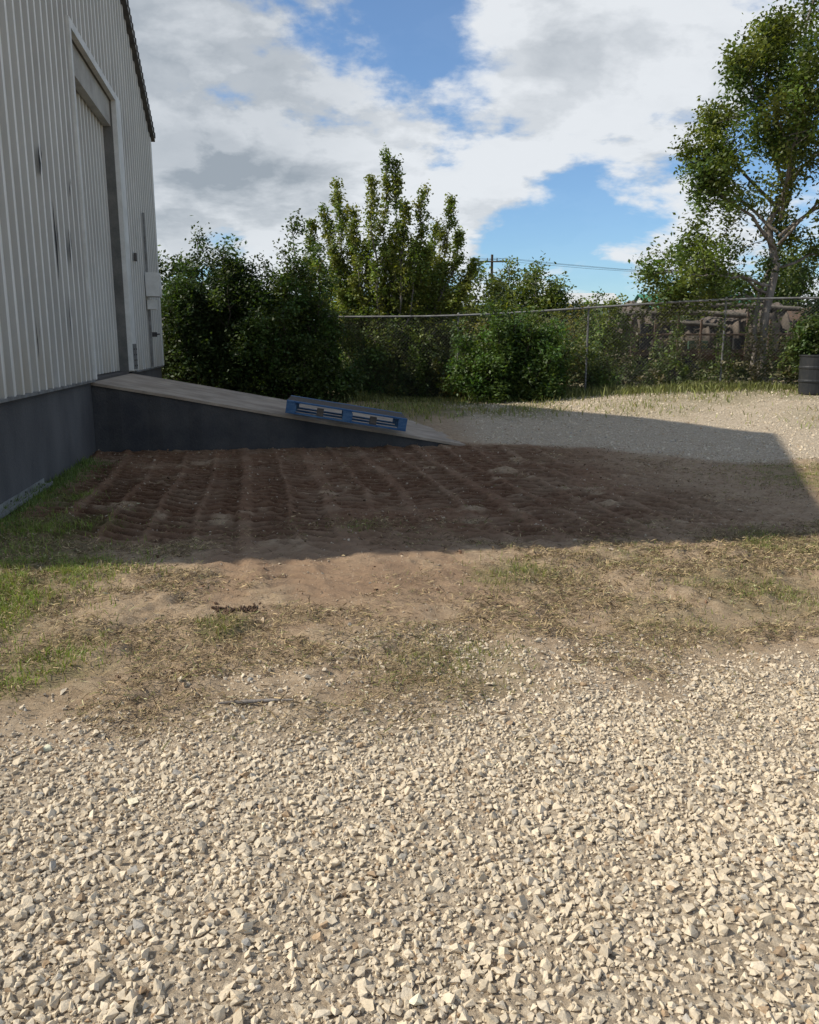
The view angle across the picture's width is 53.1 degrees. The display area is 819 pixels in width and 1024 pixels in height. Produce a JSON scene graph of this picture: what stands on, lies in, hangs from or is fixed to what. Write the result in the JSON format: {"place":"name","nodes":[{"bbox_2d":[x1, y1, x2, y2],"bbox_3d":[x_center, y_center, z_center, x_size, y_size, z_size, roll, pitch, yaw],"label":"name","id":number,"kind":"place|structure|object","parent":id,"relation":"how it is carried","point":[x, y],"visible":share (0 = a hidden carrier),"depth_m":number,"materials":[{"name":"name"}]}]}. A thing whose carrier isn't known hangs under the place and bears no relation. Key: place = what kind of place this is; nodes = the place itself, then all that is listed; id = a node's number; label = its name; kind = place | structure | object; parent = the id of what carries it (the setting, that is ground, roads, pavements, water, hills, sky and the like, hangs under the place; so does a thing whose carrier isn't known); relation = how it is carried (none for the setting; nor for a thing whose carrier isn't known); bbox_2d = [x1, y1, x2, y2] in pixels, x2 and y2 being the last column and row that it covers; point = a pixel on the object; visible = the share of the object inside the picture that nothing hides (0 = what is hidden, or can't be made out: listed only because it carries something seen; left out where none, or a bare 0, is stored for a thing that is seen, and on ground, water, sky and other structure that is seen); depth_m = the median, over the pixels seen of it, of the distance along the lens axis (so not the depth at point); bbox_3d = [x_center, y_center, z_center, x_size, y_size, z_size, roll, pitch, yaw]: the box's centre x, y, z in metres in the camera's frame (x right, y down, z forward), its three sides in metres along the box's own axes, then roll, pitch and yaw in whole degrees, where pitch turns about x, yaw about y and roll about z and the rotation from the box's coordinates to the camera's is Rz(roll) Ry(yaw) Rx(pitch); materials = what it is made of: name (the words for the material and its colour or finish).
{"place":"outdoors","nodes":[
{"label":"outdoors","id":0,"kind":"place"},
{"bbox_2d":[0,360,818,1023],"bbox_3d":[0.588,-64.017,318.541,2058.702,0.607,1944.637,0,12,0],"label":"ground","id":1,"kind":"structure","parent":0,"point":[224,504],"depth_m":4.42,"materials":[{"name":"soil"}]},
{"bbox_2d":[0,0,163,517],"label":"metal warehouse","id":2,"kind":"structure","parent":1,"relation":"on","point":[80,292],"depth_m":10.48,"materials":[{"name":"paint"}]},
{"bbox_2d":[76,90,119,373],"bbox_3d":[-5.024,-4.492,12.880,0.035,4.580,3.350,-2,12,-10],"label":"sliding door","id":3,"kind":"structure","parent":2,"relation":"in","point":[91,140],"depth_m":13.48,"materials":[{"name":"paint"}]},
{"bbox_2d":[157,232,299,363],"bbox_3d":[-7.953,-6.995,30.133,8.429,6.192,4.846,0,12,0],"label":"mesquite tree","id":4,"kind":"object","parent":1,"relation":"on","point":[171,270],"visible":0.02,"depth_m":29.46,"materials":[{"name":"green plant"}]},
{"bbox_2d":[160,215,299,397],"bbox_3d":[-4.719,-4.529,20.879,5.078,5.765,3.446,0,12,0],"label":"juniper bush","id":5,"kind":"object","parent":1,"relation":"on","point":[200,347],"visible":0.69,"depth_m":20.20,"materials":[{"name":"green plant"}]},
{"bbox_2d":[218,699,293,703],"bbox_3d":[-0.660,0.813,3.528,0.321,0.019,0.026,-1,12,-3],"label":"stick","id":6,"kind":"object","parent":1,"relation":"on","point":[248,701],"visible":0.98,"depth_m":3.52,"materials":[{"name":"brown wood"}]},
{"bbox_2d":[91,373,464,451],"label":"loading ramp","id":7,"kind":"structure","parent":1,"relation":"on","point":[134,412],"depth_m":12.14,"materials":[{"name":"concrete"}]},
{"bbox_2d":[285,395,407,431],"bbox_3d":[-0.976,-1.537,12.684,1.800,0.190,1.155,8,11,-7],"label":"blue pallet","id":8,"kind":"object","parent":7,"relation":"on","point":[347,415],"visible":1,"depth_m":12.26,"materials":[{"name":"paint"}]},
{"bbox_2d":[231,208,368,402],"bbox_3d":[-2.761,-4.613,20.419,3.308,5.650,3.072,7,14,32],"label":"juniper bush","id":9,"kind":"object","parent":1,"relation":"on","point":[309,352],"visible":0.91,"depth_m":20.00,"materials":[{"name":"green plant"}]},
{"bbox_2d":[300,142,480,360],"bbox_3d":[-0.590,-6.431,22.248,5.087,6.593,2.508,0,12,0],"label":"elm tree","id":10,"kind":"object","parent":1,"relation":"on","point":[412,286],"visible":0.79,"depth_m":21.77,"materials":[{"name":"green plant"}]},
{"bbox_2d":[331,302,481,397],"bbox_3d":[-0.172,-3.824,22.303,4.723,3.729,2.435,0,12,0],"label":"shrub","id":11,"kind":"object","parent":1,"relation":"on","point":[443,349],"visible":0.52,"depth_m":21.80,"materials":[{"name":"green plant"}]},
{"bbox_2d":[0,381,818,1023],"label":"gravel","id":12,"kind":"structure","parent":1,"relation":"on","point":[44,979],"depth_m":2.55,"materials":[{"name":"beige gravel"}]},
{"bbox_2d":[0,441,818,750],"bbox_3d":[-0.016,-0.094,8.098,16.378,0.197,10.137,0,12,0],"label":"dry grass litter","id":13,"kind":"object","parent":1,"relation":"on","point":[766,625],"visible":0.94,"depth_m":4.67,"materials":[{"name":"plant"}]},
{"bbox_2d":[0,376,818,713],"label":"grass","id":14,"kind":"structure","parent":1,"relation":"on","point":[696,386],"depth_m":6.76,"materials":[{"name":"plant"}]},
{"bbox_2d":[8,445,818,684],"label":"soil clods","id":15,"kind":"object","parent":1,"relation":"on","point":[243,609],"visible":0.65,"depth_m":7.58,"materials":[{"name":"soil"}]},
{"bbox_2d":[375,247,536,356],"bbox_3d":[1.324,-7.003,31.882,7.686,6.436,4.577,0,12,0],"label":"mesquite tree","id":16,"kind":"object","parent":1,"relation":"on","point":[496,294],"visible":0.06,"depth_m":31.49,"materials":[{"name":"green plant"}]},
{"bbox_2d":[436,295,584,403],"bbox_3d":[2.514,-3.571,20.041,3.749,3.396,2.604,0,12,0],"label":"shrub","id":17,"kind":"object","parent":1,"relation":"on","point":[508,366],"visible":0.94,"depth_m":19.61,"materials":[{"name":"green plant"}]},
{"bbox_2d":[334,297,689,344],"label":"distant trees","id":18,"kind":"object","parent":1,"relation":"on","point":[593,309],"depth_m":70.92,"materials":[{"name":"green plant"}]},
{"bbox_2d":[477,251,598,353],"bbox_3d":[5.422,-8.360,37.162,6.208,6.650,4.925,0,12,0],"label":"mesquite tree","id":19,"kind":"object","parent":1,"relation":"on","point":[532,288],"visible":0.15,"depth_m":36.05,"materials":[{"name":"green plant"}]},
{"bbox_2d":[263,254,817,282],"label":"utility pole","id":20,"kind":"object","parent":1,"relation":"on","point":[492,259],"visible":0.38,"depth_m":59.18,"materials":[{"name":"brown wood"}]},
{"bbox_2d":[306,296,798,377],"bbox_3d":[6.235,-7.798,36.578,43.507,4.596,18.940,0,12,0],"label":"hedgerow","id":21,"kind":"object","parent":1,"relation":"on","point":[562,317],"visible":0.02,"depth_m":29.24,"materials":[{"name":"green plant"}]},
{"bbox_2d":[342,295,798,398],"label":"fence vines","id":22,"kind":"object","parent":1,"relation":"on","point":[599,378],"visible":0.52,"depth_m":20.69,"materials":[{"name":"green plant"}]},
{"bbox_2d":[519,293,621,314],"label":"distant shed","id":23,"kind":"structure","parent":1,"relation":"on","point":[586,295],"depth_m":107.25,"materials":[{"name":"white metal"}]},
{"bbox_2d":[329,297,818,398],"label":"chain link fence","id":24,"kind":"object","parent":1,"relation":"on","point":[588,307],"visible":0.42,"depth_m":20.32,"materials":[{"name":"metal"}]},
{"bbox_2d":[569,288,640,382],"bbox_3d":[5.353,-4.875,22.835,2.021,2.719,1.662,-7,13,-30],"label":"sapling","id":25,"kind":"object","parent":1,"relation":"on","point":[627,330],"visible":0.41,"depth_m":22.54,"materials":[{"name":"green plant"}]},
{"bbox_2d":[634,294,755,318],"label":"distant shed","id":26,"kind":"structure","parent":1,"relation":"on","point":[637,298],"depth_m":85.14,"materials":[{"name":"white metal"}]},
{"bbox_2d":[592,300,815,381],"bbox_3d":[9.299,-5.153,24.593,7.802,2.385,2.434,0,12,0],"label":"flatbed trailer","id":27,"kind":"object","parent":1,"relation":"on","point":[710,332],"visible":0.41,"depth_m":23.71,"materials":[{"name":"metal"}]},
{"bbox_2d":[627,0,818,383],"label":"oak tree","id":28,"kind":"object","parent":1,"relation":"on","point":[793,91],"visible":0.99,"depth_m":19.72,"materials":[{"name":"green plant"}]},
{"bbox_2d":[669,228,818,370],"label":"mesquite tree","id":29,"kind":"object","parent":1,"relation":"on","point":[796,287],"visible":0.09,"depth_m":32.26,"materials":[{"name":"green plant"}]},
{"bbox_2d":[793,276,818,321],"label":"shrub","id":30,"kind":"object","parent":1,"relation":"on","point":[812,309],"visible":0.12,"depth_m":21.07,"materials":[{"name":"green plant"}]},
{"bbox_2d":[798,355,818,394],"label":"black barrel","id":31,"kind":"object","parent":1,"relation":"on","point":[808,378],"visible":0.98,"depth_m":18.16,"materials":[{"name":"metal"}]},
{"bbox_2d":[779,311,818,372],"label":"shrub","id":32,"kind":"object","parent":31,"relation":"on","point":[804,340],"visible":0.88,"depth_m":18.40,"materials":[{"name":"green plant"}]},
{"bbox_2d":[128,0,818,304],"label":"sky","id":33,"kind":"structure","parent":0,"point":[550,123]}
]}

